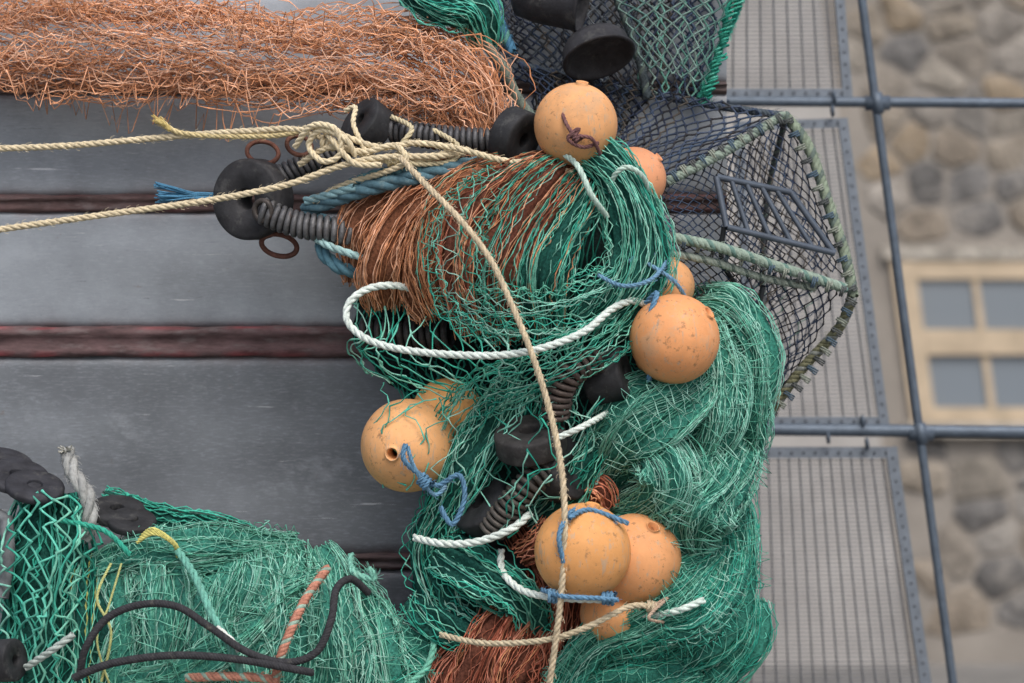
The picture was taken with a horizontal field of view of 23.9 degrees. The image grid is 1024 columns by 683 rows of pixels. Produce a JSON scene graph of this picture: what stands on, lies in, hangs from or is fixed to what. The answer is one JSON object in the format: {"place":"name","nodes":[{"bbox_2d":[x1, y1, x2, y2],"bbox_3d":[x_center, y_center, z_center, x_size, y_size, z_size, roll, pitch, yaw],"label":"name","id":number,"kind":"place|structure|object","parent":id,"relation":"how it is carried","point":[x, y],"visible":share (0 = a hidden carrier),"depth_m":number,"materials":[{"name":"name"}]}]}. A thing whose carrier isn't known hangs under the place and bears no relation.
{"place":"outdoors","nodes":[
{"label":"outdoors","id":0,"kind":"place"},
{"bbox_2d":[0,0,726,631],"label":"metal clad shed","id":1,"kind":"structure","parent":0,"point":[196,358],"depth_m":5.80,"materials":[{"name":"grey metal"}]},
{"bbox_2d":[480,39,860,418],"bbox_3d":[0.364,-0.259,5.709,0.888,0.888,0.557,0,0,0],"label":"lobster creel","id":2,"kind":"object","parent":1,"relation":"attached to","point":[762,261],"visible":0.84,"depth_m":5.61,"materials":[{"name":"metal"}]},
{"bbox_2d":[0,0,535,156],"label":"orange fishing net","id":3,"kind":"object","parent":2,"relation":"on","point":[414,39],"visible":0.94,"depth_m":5.57,"materials":[{"name":"orange fabric"}]},
{"bbox_2d":[213,98,538,258],"bbox_3d":[-0.311,-0.370,5.457,0.753,0.364,0.150,0,0,6],"label":"bobbin roller gear","id":4,"kind":"object","parent":3,"relation":"attached to","point":[510,133],"visible":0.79,"depth_m":5.43,"materials":[{"name":"black rubber"}]},
{"bbox_2d":[0,104,573,233],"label":"mooring rope","id":5,"kind":"object","parent":4,"relation":"attached to","point":[454,150],"visible":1,"depth_m":5.37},
{"bbox_2d":[398,155,570,682],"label":"hanging rope","id":6,"kind":"object","parent":5,"relation":"hanging from","point":[461,221],"visible":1,"depth_m":5.15,"materials":[{"name":"beige fabric"}]},
{"bbox_2d":[439,596,668,648],"bbox_3d":[0.082,0.609,5.226,0.508,0.113,0.124,0,0,9],"label":"tie rope","id":7,"kind":"object","parent":6,"relation":"attached to","point":[651,607],"visible":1,"depth_m":5.21,"materials":[{"name":"beige fabric"}]},
{"bbox_2d":[399,0,504,52],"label":"green net offcut","id":8,"kind":"object","parent":3,"relation":"on","point":[482,17],"visible":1,"depth_m":5.51,"materials":[{"name":"green fabric"}]},
{"bbox_2d":[511,0,634,80],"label":"rubber trawl bobbin","id":9,"kind":"object","parent":2,"relation":"on","point":[596,51],"visible":1,"depth_m":5.54,"materials":[{"name":"black rubber"}]},
{"bbox_2d":[494,0,744,106],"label":"lobster creel","id":10,"kind":"object","parent":2,"relation":"on","point":[630,29],"visible":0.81,"depth_m":5.69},
{"bbox_2d":[726,0,909,664],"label":"metal grating","id":11,"kind":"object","parent":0,"point":[810,441],"depth_m":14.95,"materials":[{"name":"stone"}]},
{"bbox_2d":[740,664,1023,682],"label":"ground","id":12,"kind":"structure","parent":0,"point":[989,673],"depth_m":14.52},
{"bbox_2d":[726,0,1023,682],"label":"steel railing","id":13,"kind":"object","parent":12,"relation":"on","point":[920,432],"visible":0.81,"depth_m":6.87,"materials":[{"name":"grey metal"}]},
{"bbox_2d":[822,0,1023,663],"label":"walls","id":14,"kind":"structure","parent":0,"point":[996,642],"depth_m":15.00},
{"bbox_2d":[833,0,1023,636],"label":"stones","id":15,"kind":"object","parent":14,"relation":"attached to","point":[991,580],"visible":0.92,"depth_m":14.99,"materials":[{"name":"grey stone"}]},
{"bbox_2d":[881,247,1023,425],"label":"window","id":16,"kind":"structure","parent":14,"relation":"attached to","point":[965,306],"depth_m":14.96,"materials":[{"name":"beige glass"}]},
{"bbox_3d":[-1.125,1.458,5.320,4.150,1.076,0.940,0,0,0],"label":"concrete plinth","id":17,"kind":"object","parent":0,"visible":0},
{"bbox_2d":[0,489,103,682],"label":"heavy twine net","id":18,"kind":"object","parent":17,"relation":"on","point":[50,548],"visible":0.69,"depth_m":5.45,"materials":[{"name":"green fabric"}]},
{"bbox_2d":[0,447,156,681],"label":"rubber disc roller","id":19,"kind":"object","parent":18,"relation":"attached to","point":[24,478],"visible":0.98,"depth_m":5.44,"materials":[{"name":"black rubber"}]},
{"bbox_2d":[52,485,446,682],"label":"heaped green net","id":20,"kind":"object","parent":17,"relation":"on","point":[255,581],"visible":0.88,"depth_m":5.37,"materials":[{"name":"green fabric"}]},
{"bbox_2d":[23,445,99,670],"bbox_3d":[-0.994,0.480,5.399,0.129,0.494,0.215,0,0,16],"label":"frayed grey rope","id":21,"kind":"object","parent":20,"relation":"on","point":[77,478],"visible":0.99,"depth_m":5.42,"materials":[{"name":"white fabric"}]},
{"bbox_2d":[96,527,178,682],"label":"yellow cord","id":22,"kind":"object","parent":20,"relation":"on","point":[150,531],"visible":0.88,"depth_m":5.33,"materials":[{"name":"fabric"}]},
{"bbox_2d":[71,575,371,681],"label":"black cord","id":23,"kind":"object","parent":20,"relation":"on","point":[255,658],"visible":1,"depth_m":5.20,"materials":[{"name":"fabric"}]},
{"bbox_2d":[60,517,438,682],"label":"green rope","id":24,"kind":"object","parent":20,"relation":"on","point":[206,601],"visible":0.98,"depth_m":5.35,"materials":[{"name":"green fabric"}]},
{"bbox_2d":[184,564,331,682],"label":"braided orange rope","id":25,"kind":"object","parent":17,"relation":"on","point":[304,600],"visible":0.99,"depth_m":5.24,"materials":[{"name":"orange fabric"}]},
{"bbox_2d":[346,150,661,682],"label":"green trawl net","id":26,"kind":"object","parent":17,"relation":"on","point":[453,589],"visible":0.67,"depth_m":5.35,"materials":[{"name":"green fabric"}]},
{"bbox_2d":[361,399,453,491],"bbox_3d":[-0.233,0.232,5.400,0.209,0.209,0.218,0,0,0],"label":"fishing float","id":27,"kind":"object","parent":26,"relation":"on","point":[381,461],"visible":0.87,"depth_m":5.33,"materials":[{"name":"plastic"}]},
{"bbox_2d":[415,378,482,436],"bbox_3d":[-0.147,0.166,5.520,0.166,0.166,0.166,0,0,0],"label":"fishing float","id":28,"kind":"object","parent":27,"relation":"on","point":[430,395],"visible":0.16,"depth_m":5.46,"materials":[{"name":"plastic"}]},
{"bbox_2d":[335,136,680,353],"bbox_3d":[-0.011,-0.222,5.350,0.779,0.515,0.317,0,0,0],"label":"trawl net bundle","id":29,"kind":"object","parent":26,"relation":"on","point":[529,223],"visible":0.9,"depth_m":5.30,"materials":[{"name":"green fabric"}]},
{"bbox_2d":[154,156,484,278],"bbox_3d":[-0.405,-0.280,5.463,0.837,0.289,0.159,0,0,12],"label":"blue hawser","id":30,"kind":"object","parent":29,"relation":"on","point":[343,195],"visible":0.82,"depth_m":5.41,"materials":[{"name":"fabric"}]},
{"bbox_2d":[534,80,617,165],"bbox_3d":[0.141,-0.481,5.360,0.185,0.193,0.185,0,0,0],"label":"fishing float","id":31,"kind":"object","parent":29,"relation":"on","point":[586,108],"visible":0.89,"depth_m":5.29,"materials":[{"name":"plastic"}]},
{"bbox_2d":[561,112,601,155],"bbox_3d":[0.138,-0.474,5.280,0.098,0.135,0.078,0,0,20],"label":"brown lashing cord","id":32,"kind":"object","parent":31,"relation":"attached to","point":[575,136],"visible":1,"depth_m":5.25,"materials":[{"name":"fabric"}]},
{"bbox_2d":[624,147,665,198],"bbox_3d":[0.274,-0.365,5.440,0.146,0.146,0.146,0,0,0],"label":"fishing float","id":33,"kind":"object","parent":29,"relation":"attached to","point":[652,166],"visible":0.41,"depth_m":5.39,"materials":[{"name":"plastic"}]},
{"bbox_2d":[427,473,619,682],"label":"red fishing net","id":34,"kind":"object","parent":17,"relation":"on","point":[507,664],"visible":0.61,"depth_m":5.32,"materials":[{"name":"brown fabric"}]},
{"bbox_2d":[359,317,632,572],"bbox_3d":[-0.045,0.244,5.397,0.624,0.599,0.251,0,0,28],"label":"bobbin roller gear","id":35,"kind":"object","parent":34,"relation":"on","point":[480,517],"visible":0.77,"depth_m":5.28,"materials":[{"name":"black rubber"}]},
{"bbox_2d":[540,280,785,682],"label":"fine net","id":36,"kind":"object","parent":17,"relation":"on","point":[688,454],"visible":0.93,"depth_m":5.32,"materials":[{"name":"green fabric"}]},
{"bbox_2d":[342,154,705,619],"bbox_3d":[0.023,0.089,5.284,0.792,1.042,0.205,0,0,0],"label":"white headline rope","id":37,"kind":"object","parent":36,"relation":"on","point":[516,525],"visible":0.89,"depth_m":5.26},
{"bbox_2d":[580,600,633,640],"bbox_3d":[0.225,0.601,5.340,0.150,0.150,0.150,0,0,0],"label":"fishing float","id":38,"kind":"object","parent":36,"relation":"on","point":[590,612],"visible":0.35,"depth_m":5.28,"materials":[{"name":"plastic"}]},
{"bbox_2d":[612,513,680,602],"bbox_3d":[0.271,0.478,5.310,0.201,0.201,0.201,0,0,0],"label":"fishing float","id":39,"kind":"object","parent":38,"relation":"on","point":[655,560],"visible":0.71,"depth_m":5.23,"materials":[{"name":"plastic"}]},
{"bbox_2d":[534,501,630,595],"bbox_3d":[0.153,0.453,5.220,0.209,0.218,0.209,0,0,0],"label":"fishing float","id":40,"kind":"object","parent":39,"relation":"on","point":[597,554],"visible":0.82,"depth_m":5.14,"materials":[{"name":"plastic"}]},
{"bbox_2d":[397,253,685,605],"bbox_3d":[0.072,0.183,5.229,0.643,0.768,0.249,0,0,0],"label":"blue lashing rope","id":41,"kind":"object","parent":40,"relation":"on","point":[424,481],"visible":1,"depth_m":5.26,"materials":[{"name":"blue fabric"}]},
{"bbox_2d":[630,294,719,383],"bbox_3d":[0.356,-0.006,5.300,0.197,0.197,0.197,0,0,0],"label":"fishing float","id":42,"kind":"object","parent":36,"relation":"on","point":[674,338],"visible":0.99,"depth_m":5.23,"materials":[{"name":"plastic"}]},
{"bbox_2d":[660,256,694,296],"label":"fishing float","id":43,"kind":"object","parent":36,"relation":"on","point":[685,278],"visible":0.28,"depth_m":5.43,"materials":[{"name":"plastic"}]}
]}

